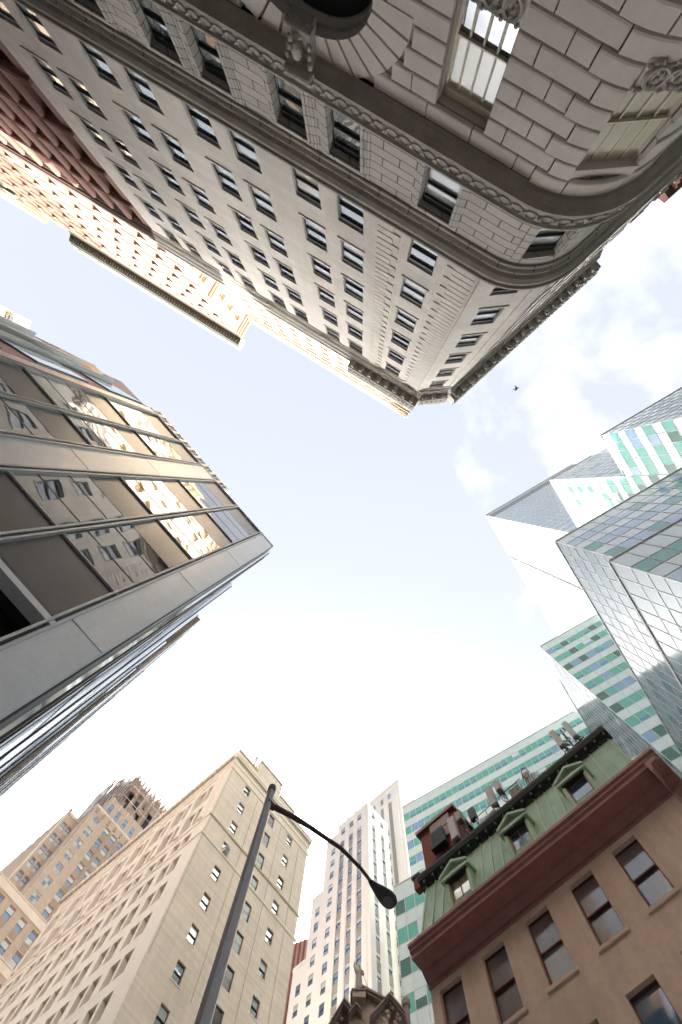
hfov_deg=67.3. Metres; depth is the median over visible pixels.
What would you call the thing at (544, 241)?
window
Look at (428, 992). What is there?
window
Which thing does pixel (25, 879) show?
window
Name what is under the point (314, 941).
window
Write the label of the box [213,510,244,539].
window
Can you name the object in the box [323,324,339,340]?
window
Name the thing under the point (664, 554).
window
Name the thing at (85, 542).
window
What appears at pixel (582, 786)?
window
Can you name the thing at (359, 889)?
window
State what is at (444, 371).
window
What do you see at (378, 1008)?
sandstone gabled building
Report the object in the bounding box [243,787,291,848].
window
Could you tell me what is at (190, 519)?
window
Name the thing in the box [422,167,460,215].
window
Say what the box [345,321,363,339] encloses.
window
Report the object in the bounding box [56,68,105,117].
window
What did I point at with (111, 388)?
side window
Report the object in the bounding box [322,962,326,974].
window
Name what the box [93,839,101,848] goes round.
window
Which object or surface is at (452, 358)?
window
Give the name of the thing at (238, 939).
window
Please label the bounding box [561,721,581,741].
panel antenna
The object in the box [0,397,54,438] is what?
window
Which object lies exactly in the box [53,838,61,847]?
window
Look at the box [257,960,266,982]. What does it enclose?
window
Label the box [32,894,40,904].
window
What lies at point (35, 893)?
window
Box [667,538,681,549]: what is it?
window
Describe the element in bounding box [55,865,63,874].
window
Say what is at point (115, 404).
window
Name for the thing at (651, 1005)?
window
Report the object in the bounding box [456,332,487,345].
window
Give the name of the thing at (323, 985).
window
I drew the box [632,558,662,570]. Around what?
window
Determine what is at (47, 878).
window
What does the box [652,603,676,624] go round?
window
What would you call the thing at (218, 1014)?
window
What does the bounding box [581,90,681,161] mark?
window
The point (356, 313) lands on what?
window
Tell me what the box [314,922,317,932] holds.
window
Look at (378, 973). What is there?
window
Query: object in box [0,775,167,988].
brick crown tower
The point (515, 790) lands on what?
equipment cabinet
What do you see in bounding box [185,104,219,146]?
window
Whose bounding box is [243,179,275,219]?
window
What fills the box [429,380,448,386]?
window
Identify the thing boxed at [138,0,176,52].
window
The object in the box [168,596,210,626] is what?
side window
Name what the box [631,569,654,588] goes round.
window
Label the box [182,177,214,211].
window
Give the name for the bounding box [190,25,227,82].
window
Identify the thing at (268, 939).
window
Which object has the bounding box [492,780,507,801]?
panel antenna
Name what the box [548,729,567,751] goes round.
panel antenna
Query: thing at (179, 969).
window
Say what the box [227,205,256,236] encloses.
window
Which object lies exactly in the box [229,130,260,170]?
window
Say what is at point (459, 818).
panel antenna
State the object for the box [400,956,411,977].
window
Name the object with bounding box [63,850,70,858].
window
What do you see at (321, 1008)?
window
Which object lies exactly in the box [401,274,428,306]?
window
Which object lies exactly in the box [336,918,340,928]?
window
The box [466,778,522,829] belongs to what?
conduit run
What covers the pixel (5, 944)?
window
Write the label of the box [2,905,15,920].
window
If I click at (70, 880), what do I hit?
window
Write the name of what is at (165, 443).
window
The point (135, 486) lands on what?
window
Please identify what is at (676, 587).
window
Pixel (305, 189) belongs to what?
window
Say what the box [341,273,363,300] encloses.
window
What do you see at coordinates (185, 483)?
window
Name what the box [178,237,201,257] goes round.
window
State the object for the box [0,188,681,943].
sky
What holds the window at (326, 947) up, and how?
in the art deco tower at (352, 919)
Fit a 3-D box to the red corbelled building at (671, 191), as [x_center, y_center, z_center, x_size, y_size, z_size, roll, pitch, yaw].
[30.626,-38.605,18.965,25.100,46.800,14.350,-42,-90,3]
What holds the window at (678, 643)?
in the stepped glass tower at (592, 544)
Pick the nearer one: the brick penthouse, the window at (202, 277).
the brick penthouse
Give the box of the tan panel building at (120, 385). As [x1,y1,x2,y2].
[35,336,140,401]
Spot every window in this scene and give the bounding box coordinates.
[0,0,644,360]
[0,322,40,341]
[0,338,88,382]
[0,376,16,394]
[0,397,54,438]
[0,398,32,434]
[0,682,88,746]
[0,938,9,955]
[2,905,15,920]
[5,313,13,320]
[8,951,21,968]
[12,473,79,524]
[13,917,26,933]
[14,1,60,51]
[14,870,23,880]
[19,46,71,96]
[19,876,28,887]
[25,930,37,945]
[26,857,35,867]
[27,370,73,410]
[29,890,37,900]
[31,863,40,873]
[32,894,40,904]
[38,474,106,522]
[38,844,46,854]
[41,876,49,885]
[42,904,52,918]
[43,850,51,859]
[44,376,93,415]
[44,879,52,888]
[49,833,56,842]
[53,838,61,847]
[53,862,60,871]
[54,889,63,901]
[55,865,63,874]
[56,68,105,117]
[59,822,66,830]
[63,827,70,835]
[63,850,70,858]
[65,530,132,589]
[65,875,74,886]
[66,414,105,446]
[66,852,73,861]
[67,384,107,419]
[69,110,110,149]
[69,475,123,518]
[75,862,83,873]
[79,40,120,87]
[79,372,141,403]
[81,418,123,449]
[82,870,90,878]
[84,850,92,860]
[87,526,155,582]
[91,627,166,681]
[92,858,99,868]
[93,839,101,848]
[100,129,138,166]
[100,846,108,856]
[101,423,135,451]
[102,828,109,837]
[105,157,138,187]
[106,804,114,814]
[108,399,139,428]
[108,835,115,844]
[112,101,156,147]
[113,811,121,822]
[114,524,168,573]
[115,842,122,850]
[117,402,151,431]
[120,819,127,829]
[123,478,163,513]
[124,67,162,112]
[127,827,134,837]
[131,407,160,434]
[133,174,164,203]
[133,194,161,219]
[135,479,177,512]
[137,432,164,456]
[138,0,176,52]
[145,434,175,458]
[148,158,183,193]
[150,479,186,510]
[151,124,192,169]
[153,1004,168,1023]
[156,223,179,243]
[157,437,182,459]
[158,209,184,232]
[159,518,200,557]
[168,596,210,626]
[170,516,212,554]
[170,961,184,989]
[175,199,203,226]
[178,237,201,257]
[180,481,209,507]
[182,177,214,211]
[183,515,219,549]
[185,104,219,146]
[185,924,198,948]
[187,481,217,506]
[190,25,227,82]
[196,231,220,254]
[197,482,222,505]
[198,893,209,914]
[199,272,205,282]
[204,216,230,243]
[205,156,240,198]
[208,512,237,541]
[210,866,219,884]
[211,1005,223,1023]
[212,257,233,276]
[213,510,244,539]
[219,290,224,299]
[221,247,244,269]
[222,510,248,536]
[222,965,233,992]
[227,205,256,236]
[228,822,236,836]
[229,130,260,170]
[233,931,242,954]
[235,271,255,289]
[236,803,243,816]
[242,901,250,921]
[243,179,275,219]
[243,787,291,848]
[244,240,268,265]
[249,996,258,1022]
[250,876,257,890]
[256,853,263,868]
[257,268,278,289]
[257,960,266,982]
[260,224,287,255]
[262,833,268,847]
[264,928,272,948]
[267,290,286,308]
[268,815,273,827]
[272,900,277,915]
[273,75,305,129]
[273,258,295,282]
[276,877,282,892]
[281,855,287,869]
[282,284,302,303]
[290,304,307,320]
[292,1004,297,1018]
[293,168,320,206]
[295,984,300,996]
[298,212,326,249]
[304,1015,308,1023]
[306,993,310,1006]
[307,253,331,281]
[308,974,312,986]
[310,955,314,966]
[312,938,316,948]
[314,282,334,305]
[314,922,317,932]
[319,306,337,324]
[319,1003,323,1016]
[320,981,325,995]
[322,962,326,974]
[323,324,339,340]
[324,943,328,955]
[325,927,329,937]
[326,911,330,921]
[331,109,359,161]
[332,992,336,1006]
[333,971,337,984]
[334,952,338,964]
[335,934,339,945]
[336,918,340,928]
[337,236,364,271]
[337,902,341,912]
[338,195,362,231]
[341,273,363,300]
[343,300,363,322]
[344,982,348,996]
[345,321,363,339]
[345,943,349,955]
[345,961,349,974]
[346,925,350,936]
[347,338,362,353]
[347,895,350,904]
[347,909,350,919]
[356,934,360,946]
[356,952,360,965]
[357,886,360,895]
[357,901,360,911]
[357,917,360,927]
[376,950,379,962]
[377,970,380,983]
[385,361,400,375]
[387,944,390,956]
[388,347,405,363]
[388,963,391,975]
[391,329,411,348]
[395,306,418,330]
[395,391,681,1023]
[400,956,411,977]
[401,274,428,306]
[404,991,415,1012]
[408,240,437,273]
[411,959,418,971]
[414,985,427,1009]
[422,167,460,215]
[426,984,431,1003]
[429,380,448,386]
[437,367,458,375]
[443,980,469,1023]
[444,0,518,119]
[445,352,471,362]
[450,873,469,902]
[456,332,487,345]
[471,305,508,323]
[485,946,527,1023]
[491,287,515,293]
[509,824,532,852]
[525,229,565,251]
[528,910,578,994]
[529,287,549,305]
[567,776,594,802]
[572,874,629,953]
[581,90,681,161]
[614,839,680,914]
[629,979,681,1023]
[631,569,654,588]
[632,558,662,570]
[642,586,665,606]
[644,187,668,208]
[649,548,680,560]
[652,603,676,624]
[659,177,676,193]
[661,746,680,760]
[662,620,681,639]
[664,567,681,580]
[664,578,681,597]
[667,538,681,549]
[671,636,681,651]
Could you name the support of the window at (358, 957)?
in the art deco tower at (352, 919)
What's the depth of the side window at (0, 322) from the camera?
22.91 m
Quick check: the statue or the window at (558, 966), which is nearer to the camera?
the window at (558, 966)
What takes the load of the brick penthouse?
on the mansard building at (553, 893)
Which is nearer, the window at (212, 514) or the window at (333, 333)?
the window at (212, 514)
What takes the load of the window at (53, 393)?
in the metal glass building at (132, 537)
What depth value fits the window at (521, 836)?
19.49 m
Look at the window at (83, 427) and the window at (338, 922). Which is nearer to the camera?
the window at (83, 427)
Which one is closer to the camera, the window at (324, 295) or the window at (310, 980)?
the window at (324, 295)
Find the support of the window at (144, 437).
in the metal glass building at (132, 537)
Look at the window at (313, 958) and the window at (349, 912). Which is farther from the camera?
the window at (349, 912)
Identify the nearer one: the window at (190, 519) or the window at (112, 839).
the window at (190, 519)
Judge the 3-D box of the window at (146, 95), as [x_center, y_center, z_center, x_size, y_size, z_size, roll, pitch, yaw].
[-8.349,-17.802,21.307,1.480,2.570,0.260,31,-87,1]
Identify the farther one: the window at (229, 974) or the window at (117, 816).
the window at (117, 816)
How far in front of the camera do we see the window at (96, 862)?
115.16 m
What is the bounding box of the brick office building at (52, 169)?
[0,40,244,349]
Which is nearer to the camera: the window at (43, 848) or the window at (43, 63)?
the window at (43, 63)
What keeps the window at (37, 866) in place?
in the brick crown tower at (44, 873)
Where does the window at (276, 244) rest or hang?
in the corner office building at (408, 204)
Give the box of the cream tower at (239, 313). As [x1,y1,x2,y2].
[177,258,409,417]
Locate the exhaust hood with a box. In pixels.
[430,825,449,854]
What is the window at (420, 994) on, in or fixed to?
in the stepped glass tower at (592, 544)
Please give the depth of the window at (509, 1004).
15.77 m
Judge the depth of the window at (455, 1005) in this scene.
16.45 m
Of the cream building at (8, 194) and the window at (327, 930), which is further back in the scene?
the window at (327, 930)
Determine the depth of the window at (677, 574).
30.31 m
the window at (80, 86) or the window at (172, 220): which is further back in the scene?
the window at (172, 220)
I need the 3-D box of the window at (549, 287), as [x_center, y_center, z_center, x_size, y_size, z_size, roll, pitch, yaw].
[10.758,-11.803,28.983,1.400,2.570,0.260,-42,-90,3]
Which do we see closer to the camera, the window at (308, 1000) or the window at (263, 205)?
the window at (263, 205)
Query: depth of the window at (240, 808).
65.55 m
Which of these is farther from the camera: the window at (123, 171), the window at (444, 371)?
the window at (444, 371)
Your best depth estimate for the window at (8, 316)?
90.32 m
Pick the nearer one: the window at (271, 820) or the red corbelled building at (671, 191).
the red corbelled building at (671, 191)
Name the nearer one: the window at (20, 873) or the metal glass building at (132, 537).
the metal glass building at (132, 537)
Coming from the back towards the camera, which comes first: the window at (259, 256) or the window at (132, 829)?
the window at (132, 829)
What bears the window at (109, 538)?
in the metal glass building at (132, 537)
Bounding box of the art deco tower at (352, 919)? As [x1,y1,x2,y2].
[286,778,414,1023]
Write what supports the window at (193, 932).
in the beige building at (132, 931)
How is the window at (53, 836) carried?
in the brick crown tower at (44, 873)
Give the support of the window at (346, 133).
in the corner office building at (408, 204)
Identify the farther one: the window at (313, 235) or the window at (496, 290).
the window at (313, 235)
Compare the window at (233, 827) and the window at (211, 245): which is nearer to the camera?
the window at (211, 245)
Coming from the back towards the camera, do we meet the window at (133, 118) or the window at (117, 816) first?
the window at (117, 816)
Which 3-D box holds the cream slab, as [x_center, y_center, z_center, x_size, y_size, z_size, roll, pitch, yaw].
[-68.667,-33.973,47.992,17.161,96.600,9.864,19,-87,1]
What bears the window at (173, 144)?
in the corner office building at (408, 204)
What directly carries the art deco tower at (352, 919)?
on the road
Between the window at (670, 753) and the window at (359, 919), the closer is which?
the window at (670, 753)
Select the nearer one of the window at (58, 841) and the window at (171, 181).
the window at (171, 181)
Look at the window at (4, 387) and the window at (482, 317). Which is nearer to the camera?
the window at (4, 387)
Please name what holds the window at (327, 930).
in the art deco tower at (352, 919)
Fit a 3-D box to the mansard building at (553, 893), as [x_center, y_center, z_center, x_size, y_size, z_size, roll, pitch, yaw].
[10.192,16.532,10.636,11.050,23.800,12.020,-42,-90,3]
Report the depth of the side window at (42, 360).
17.59 m
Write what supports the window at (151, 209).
in the corner office building at (408, 204)
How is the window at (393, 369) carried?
in the corner office building at (408, 204)
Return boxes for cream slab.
[0,305,30,328]
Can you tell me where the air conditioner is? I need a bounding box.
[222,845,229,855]
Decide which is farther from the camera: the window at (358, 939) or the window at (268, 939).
the window at (358, 939)
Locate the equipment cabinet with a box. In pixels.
[504,782,521,800]
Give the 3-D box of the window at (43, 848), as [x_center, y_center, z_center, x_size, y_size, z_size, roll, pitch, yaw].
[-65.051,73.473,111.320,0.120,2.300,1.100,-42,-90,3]
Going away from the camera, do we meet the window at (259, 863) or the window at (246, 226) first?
the window at (246, 226)
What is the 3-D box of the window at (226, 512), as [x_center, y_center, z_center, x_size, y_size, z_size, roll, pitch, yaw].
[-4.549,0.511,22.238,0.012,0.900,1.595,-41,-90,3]
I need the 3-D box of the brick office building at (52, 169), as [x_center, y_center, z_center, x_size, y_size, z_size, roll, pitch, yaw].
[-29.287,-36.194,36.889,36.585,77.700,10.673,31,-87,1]
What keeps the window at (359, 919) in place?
in the art deco tower at (352, 919)
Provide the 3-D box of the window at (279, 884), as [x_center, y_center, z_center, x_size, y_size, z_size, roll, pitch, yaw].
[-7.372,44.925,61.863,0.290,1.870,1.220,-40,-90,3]
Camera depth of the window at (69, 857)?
111.40 m
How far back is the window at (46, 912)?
99.96 m
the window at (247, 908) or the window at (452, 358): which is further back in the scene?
the window at (247, 908)
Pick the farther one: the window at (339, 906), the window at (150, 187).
the window at (339, 906)
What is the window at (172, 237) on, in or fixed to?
in the corner office building at (408, 204)
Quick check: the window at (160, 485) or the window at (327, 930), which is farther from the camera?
the window at (327, 930)
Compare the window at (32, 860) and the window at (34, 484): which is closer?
the window at (34, 484)
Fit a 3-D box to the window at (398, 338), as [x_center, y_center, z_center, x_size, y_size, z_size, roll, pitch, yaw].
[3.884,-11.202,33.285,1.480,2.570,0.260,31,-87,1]
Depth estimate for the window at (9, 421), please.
11.93 m
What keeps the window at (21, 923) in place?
in the brick crown tower at (44, 873)
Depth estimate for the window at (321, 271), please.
29.44 m
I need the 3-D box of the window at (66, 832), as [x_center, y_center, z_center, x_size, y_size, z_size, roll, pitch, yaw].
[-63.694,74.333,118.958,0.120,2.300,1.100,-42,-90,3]
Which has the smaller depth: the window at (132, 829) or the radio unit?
the radio unit
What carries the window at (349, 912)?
in the art deco tower at (352, 919)
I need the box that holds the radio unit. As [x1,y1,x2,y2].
[467,806,480,824]
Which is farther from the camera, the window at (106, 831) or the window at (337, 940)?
the window at (106, 831)
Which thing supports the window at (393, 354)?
in the corner office building at (408, 204)
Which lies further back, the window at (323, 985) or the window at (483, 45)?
the window at (323, 985)
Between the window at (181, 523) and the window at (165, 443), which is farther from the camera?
the window at (165, 443)
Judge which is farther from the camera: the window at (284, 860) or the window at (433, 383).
the window at (284, 860)
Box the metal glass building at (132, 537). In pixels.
[0,315,272,778]
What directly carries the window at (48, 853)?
in the brick crown tower at (44, 873)
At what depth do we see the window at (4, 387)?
12.99 m
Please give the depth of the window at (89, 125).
29.61 m
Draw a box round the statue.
[351,961,367,1005]
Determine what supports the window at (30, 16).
in the corner office building at (408, 204)
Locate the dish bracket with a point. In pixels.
(526, 777)
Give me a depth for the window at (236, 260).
37.59 m
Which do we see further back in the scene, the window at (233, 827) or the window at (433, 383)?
the window at (233, 827)
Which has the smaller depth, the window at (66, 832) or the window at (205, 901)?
the window at (205, 901)
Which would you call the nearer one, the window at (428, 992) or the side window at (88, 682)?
the side window at (88, 682)
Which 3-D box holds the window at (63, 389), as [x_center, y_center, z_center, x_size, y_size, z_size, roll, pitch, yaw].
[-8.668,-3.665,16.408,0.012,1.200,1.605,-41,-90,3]
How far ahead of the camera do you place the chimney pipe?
24.67 m
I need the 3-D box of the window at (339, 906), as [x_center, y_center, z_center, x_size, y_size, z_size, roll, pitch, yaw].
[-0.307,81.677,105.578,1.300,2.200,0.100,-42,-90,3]
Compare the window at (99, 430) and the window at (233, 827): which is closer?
the window at (99, 430)
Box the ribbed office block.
[0,616,199,796]
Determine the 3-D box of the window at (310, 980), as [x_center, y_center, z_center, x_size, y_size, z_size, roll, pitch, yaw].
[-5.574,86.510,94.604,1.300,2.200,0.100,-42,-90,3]
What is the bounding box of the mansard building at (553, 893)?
[407,725,681,1023]
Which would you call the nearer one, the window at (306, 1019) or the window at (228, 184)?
the window at (228, 184)
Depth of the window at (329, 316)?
37.51 m
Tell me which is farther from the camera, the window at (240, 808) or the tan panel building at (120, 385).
the window at (240, 808)
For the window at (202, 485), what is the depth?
22.23 m
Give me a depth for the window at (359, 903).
101.64 m
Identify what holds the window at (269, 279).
in the corner office building at (408, 204)
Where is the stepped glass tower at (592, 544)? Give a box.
[393,387,681,1023]
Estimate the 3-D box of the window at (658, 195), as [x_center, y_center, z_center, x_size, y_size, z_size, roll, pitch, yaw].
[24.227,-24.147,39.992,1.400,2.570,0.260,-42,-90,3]
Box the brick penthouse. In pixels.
[415,803,474,868]
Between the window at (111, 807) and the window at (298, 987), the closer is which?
the window at (298, 987)
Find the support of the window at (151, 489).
in the metal glass building at (132, 537)
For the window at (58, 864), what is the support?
in the brick crown tower at (44, 873)
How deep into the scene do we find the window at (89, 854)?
115.07 m
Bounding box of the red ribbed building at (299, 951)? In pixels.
[282,938,307,1023]
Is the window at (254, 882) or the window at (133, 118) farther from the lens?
the window at (254, 882)
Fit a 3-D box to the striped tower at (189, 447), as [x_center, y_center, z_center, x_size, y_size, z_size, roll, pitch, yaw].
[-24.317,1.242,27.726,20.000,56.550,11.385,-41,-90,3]
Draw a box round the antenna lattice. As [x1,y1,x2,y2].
[549,728,583,754]
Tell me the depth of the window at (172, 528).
15.44 m
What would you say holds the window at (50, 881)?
in the brick crown tower at (44, 873)
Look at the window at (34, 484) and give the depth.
10.66 m
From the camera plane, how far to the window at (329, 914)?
105.88 m
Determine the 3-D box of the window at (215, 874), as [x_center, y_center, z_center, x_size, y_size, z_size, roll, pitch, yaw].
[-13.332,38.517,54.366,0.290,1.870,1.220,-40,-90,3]
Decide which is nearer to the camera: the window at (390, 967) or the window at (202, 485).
the window at (202, 485)
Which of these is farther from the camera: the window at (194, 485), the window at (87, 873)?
the window at (87, 873)
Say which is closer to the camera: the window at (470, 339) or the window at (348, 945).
the window at (470, 339)
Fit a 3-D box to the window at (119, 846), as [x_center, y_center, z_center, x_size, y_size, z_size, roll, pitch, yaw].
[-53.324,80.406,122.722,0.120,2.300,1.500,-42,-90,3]
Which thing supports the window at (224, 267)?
in the corner office building at (408, 204)
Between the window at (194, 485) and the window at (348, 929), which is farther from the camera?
the window at (348, 929)
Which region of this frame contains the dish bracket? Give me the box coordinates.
[521,768,537,785]
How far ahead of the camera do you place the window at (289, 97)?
17.10 m
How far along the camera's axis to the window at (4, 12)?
22.59 m
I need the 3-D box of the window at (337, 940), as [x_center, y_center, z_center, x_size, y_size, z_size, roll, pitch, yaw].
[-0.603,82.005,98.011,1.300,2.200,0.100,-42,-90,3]
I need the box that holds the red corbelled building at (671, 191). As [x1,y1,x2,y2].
[658,177,681,202]
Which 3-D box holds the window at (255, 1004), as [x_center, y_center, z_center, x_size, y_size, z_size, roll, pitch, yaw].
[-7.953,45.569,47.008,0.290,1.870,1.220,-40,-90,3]
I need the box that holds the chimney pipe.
[402,997,410,1023]
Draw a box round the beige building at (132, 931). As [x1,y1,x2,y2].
[0,749,312,1023]
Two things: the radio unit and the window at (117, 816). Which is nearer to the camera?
the radio unit
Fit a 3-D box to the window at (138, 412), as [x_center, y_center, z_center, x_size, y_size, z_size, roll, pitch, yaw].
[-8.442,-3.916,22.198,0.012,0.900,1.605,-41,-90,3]
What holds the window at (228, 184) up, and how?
in the corner office building at (408, 204)
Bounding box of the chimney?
[411,871,422,894]
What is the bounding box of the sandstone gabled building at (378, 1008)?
[328,985,405,1023]
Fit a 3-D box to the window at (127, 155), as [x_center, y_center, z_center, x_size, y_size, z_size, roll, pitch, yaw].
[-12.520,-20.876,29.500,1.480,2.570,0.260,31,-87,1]
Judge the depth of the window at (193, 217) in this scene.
33.55 m
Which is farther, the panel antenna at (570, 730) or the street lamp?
the panel antenna at (570, 730)
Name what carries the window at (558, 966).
in the mansard building at (553, 893)
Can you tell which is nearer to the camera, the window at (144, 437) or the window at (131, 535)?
the window at (131, 535)
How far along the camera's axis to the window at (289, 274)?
33.48 m
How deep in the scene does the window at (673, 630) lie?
33.84 m
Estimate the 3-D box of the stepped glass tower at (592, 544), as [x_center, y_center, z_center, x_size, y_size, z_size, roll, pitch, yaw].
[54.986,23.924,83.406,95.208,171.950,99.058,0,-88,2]
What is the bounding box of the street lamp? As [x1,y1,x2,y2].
[194,784,396,1023]
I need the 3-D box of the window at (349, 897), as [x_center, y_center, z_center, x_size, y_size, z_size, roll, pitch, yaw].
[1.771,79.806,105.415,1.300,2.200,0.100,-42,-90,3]
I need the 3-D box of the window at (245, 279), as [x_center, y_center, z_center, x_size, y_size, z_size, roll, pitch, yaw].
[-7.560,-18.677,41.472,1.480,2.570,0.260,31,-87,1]
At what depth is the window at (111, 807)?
129.49 m
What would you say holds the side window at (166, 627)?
in the metal glass building at (132, 537)
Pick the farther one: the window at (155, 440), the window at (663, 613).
the window at (663, 613)
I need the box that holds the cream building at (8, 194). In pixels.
[0,180,47,223]
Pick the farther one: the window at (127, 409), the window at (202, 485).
the window at (202, 485)
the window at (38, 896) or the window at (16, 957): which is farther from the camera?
the window at (38, 896)
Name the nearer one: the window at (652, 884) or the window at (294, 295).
the window at (652, 884)
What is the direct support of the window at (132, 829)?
in the brick crown tower at (44, 873)
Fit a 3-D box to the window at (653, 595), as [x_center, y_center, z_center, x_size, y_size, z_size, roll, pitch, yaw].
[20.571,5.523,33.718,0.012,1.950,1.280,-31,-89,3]
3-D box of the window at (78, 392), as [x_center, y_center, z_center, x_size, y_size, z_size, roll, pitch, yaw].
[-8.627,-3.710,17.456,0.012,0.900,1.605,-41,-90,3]
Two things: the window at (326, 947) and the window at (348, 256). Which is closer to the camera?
the window at (348, 256)
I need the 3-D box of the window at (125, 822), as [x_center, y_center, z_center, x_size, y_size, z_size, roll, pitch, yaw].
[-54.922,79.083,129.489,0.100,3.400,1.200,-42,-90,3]
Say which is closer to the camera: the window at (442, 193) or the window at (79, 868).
the window at (442, 193)
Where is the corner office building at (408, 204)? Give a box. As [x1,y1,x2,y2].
[0,0,681,410]
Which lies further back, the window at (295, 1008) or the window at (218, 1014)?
the window at (295, 1008)
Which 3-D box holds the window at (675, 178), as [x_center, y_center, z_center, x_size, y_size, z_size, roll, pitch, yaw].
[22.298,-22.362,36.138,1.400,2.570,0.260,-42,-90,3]
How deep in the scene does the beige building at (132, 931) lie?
53.46 m
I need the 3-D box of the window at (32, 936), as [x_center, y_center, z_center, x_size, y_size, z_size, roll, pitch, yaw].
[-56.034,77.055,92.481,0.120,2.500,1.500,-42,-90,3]
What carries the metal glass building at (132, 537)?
on the pavement
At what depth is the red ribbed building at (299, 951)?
120.12 m
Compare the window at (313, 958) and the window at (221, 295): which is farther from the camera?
the window at (313, 958)
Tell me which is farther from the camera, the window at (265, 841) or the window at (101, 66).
the window at (265, 841)
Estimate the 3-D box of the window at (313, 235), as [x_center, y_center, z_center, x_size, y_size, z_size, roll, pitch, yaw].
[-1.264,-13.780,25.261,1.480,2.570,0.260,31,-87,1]
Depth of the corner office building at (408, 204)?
17.93 m
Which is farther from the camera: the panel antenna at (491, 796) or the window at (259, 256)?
the window at (259, 256)
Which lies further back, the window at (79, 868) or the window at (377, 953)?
the window at (79, 868)
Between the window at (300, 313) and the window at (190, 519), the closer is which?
the window at (190, 519)
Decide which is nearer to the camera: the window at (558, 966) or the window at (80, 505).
the window at (80, 505)
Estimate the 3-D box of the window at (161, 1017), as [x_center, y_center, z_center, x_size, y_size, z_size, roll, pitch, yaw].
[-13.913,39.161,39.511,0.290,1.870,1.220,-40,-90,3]
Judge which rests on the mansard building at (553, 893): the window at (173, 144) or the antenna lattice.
the antenna lattice
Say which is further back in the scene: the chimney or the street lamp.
the chimney
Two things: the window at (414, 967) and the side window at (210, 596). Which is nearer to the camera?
the side window at (210, 596)
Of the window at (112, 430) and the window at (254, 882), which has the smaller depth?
the window at (112, 430)
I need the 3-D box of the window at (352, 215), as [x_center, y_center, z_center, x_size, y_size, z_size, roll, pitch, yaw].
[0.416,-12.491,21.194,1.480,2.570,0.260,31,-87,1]
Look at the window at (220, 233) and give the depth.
33.52 m
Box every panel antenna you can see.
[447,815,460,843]
[454,809,470,833]
[484,785,499,809]
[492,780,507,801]
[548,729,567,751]
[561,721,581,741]
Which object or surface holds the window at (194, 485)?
in the metal glass building at (132, 537)
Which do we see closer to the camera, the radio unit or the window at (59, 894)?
the radio unit
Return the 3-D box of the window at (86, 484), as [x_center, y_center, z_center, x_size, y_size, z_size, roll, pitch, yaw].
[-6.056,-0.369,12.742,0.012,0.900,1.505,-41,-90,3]
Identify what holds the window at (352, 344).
in the corner office building at (408, 204)
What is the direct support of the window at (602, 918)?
in the mansard building at (553, 893)
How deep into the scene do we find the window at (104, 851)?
119.02 m
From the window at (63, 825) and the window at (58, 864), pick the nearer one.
the window at (58, 864)
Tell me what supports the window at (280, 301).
in the corner office building at (408, 204)
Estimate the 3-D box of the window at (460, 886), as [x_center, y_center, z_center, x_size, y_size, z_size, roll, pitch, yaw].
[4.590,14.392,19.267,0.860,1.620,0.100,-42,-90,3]
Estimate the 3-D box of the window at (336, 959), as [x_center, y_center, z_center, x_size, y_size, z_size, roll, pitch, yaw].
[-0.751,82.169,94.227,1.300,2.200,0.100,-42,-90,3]
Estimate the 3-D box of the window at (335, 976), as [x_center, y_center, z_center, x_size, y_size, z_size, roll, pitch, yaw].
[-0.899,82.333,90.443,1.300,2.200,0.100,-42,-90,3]
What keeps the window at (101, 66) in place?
in the corner office building at (408, 204)
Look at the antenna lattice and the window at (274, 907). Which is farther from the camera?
the window at (274, 907)
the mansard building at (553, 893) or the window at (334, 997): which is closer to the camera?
the mansard building at (553, 893)
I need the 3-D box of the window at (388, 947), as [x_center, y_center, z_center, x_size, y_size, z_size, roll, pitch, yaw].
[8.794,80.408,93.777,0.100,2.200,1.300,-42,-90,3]
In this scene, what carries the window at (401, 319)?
in the corner office building at (408, 204)
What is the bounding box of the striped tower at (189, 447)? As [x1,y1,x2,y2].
[154,410,229,492]
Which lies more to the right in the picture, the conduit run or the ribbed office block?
the conduit run
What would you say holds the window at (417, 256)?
in the corner office building at (408, 204)
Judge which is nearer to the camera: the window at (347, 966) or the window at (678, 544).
the window at (678, 544)
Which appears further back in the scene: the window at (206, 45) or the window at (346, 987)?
the window at (346, 987)
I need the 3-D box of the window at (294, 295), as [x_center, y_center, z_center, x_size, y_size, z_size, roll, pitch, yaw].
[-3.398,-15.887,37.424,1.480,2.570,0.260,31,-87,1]

